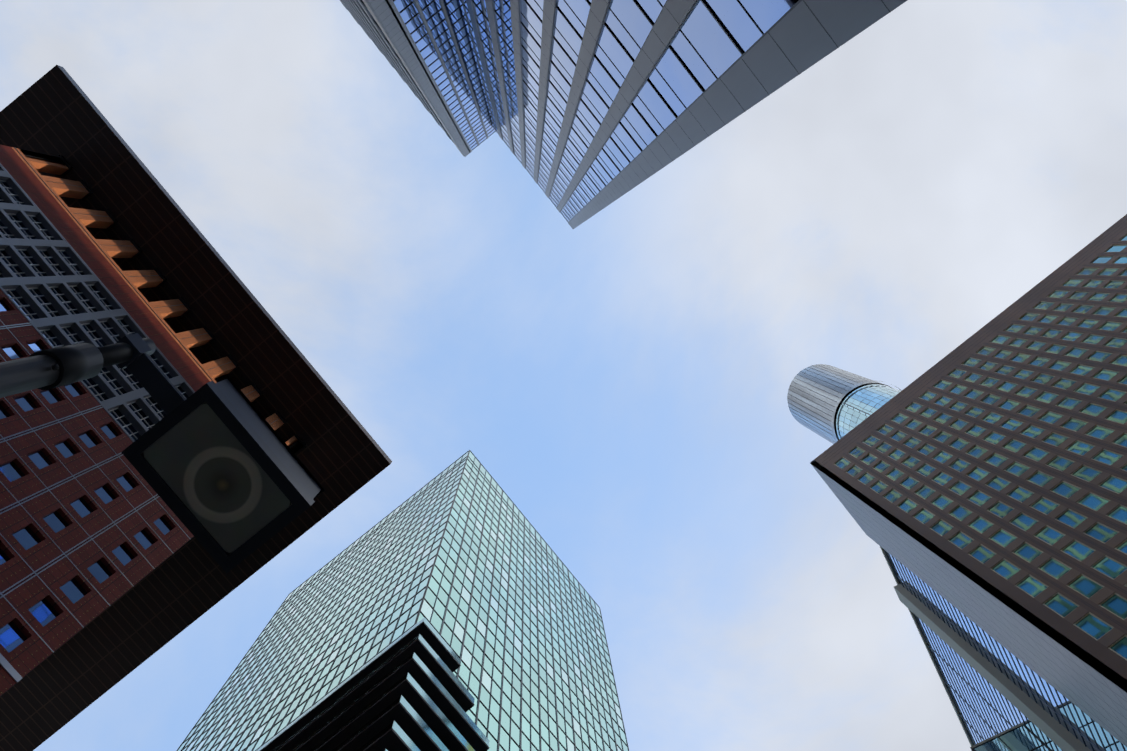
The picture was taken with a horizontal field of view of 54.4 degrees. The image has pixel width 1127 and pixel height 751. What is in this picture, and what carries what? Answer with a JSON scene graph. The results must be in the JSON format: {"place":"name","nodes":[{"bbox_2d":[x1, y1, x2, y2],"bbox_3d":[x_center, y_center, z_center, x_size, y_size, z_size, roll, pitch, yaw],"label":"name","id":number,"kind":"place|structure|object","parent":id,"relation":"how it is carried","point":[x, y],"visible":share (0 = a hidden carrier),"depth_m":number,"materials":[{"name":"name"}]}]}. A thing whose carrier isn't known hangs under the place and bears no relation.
{"place":"outdoors","nodes":[
{"label":"outdoors","id":0,"kind":"place"},
{"bbox_2d":[256,617,489,750],"bbox_3d":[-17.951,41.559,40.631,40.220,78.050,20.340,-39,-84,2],"label":"building","id":1,"kind":"structure","parent":0,"point":[408,691],"depth_m":69.71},
{"bbox_2d":[0,0,1126,750],"label":"sky","id":2,"kind":"structure","parent":0,"point":[624,376],"materials":[{"name":"blue"}]},
{"label":"ground","id":3,"kind":"structure","parent":0,"visible":0},
{"bbox_2d":[0,65,391,750],"bbox_3d":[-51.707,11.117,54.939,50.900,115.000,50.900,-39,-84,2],"label":"building","id":4,"kind":"structure","parent":3,"relation":"on","point":[112,571],"depth_m":100.62,"materials":[{"name":"brown brick"}]},
{"bbox_2d":[176,450,628,750],"bbox_3d":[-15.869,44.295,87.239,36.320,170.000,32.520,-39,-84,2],"label":"skyscraper","id":5,"kind":"structure","parent":3,"relation":"on","point":[462,558],"depth_m":118.29,"materials":[{"name":"teal glass"}]},
{"bbox_2d":[340,0,906,228],"bbox_3d":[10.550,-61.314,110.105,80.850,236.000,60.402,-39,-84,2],"label":"skyscraper","id":6,"kind":"structure","parent":3,"relation":"on","point":[585,110],"depth_m":42.79,"materials":[{"name":"grey metal panels"},{"name":"glass"},{"name":"aluminium"}]},
{"bbox_2d":[787,364,901,443],"bbox_3d":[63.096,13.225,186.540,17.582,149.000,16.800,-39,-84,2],"label":"cylindrical tower","id":7,"kind":"structure","parent":3,"relation":"on","point":[831,404],"depth_m":229.95,"materials":[{"name":"metal"}]},
{"bbox_2d":[810,214,1126,750],"bbox_3d":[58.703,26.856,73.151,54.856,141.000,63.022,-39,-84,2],"label":"skyscraper","id":8,"kind":"structure","parent":3,"relation":"on","point":[976,482],"depth_m":82.65,"materials":[{"name":"stone"}]},
{"bbox_3d":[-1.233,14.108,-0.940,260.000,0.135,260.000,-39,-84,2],"label":"pavement","id":9,"kind":"structure","parent":0,"visible":0},
{"bbox_2d":[0,333,324,573],"bbox_3d":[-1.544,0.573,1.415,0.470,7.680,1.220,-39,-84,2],"label":"street lamp","id":10,"kind":"object","parent":9,"relation":"on","point":[226,474],"visible":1,"depth_m":4.67,"materials":[{"name":"black metal"}]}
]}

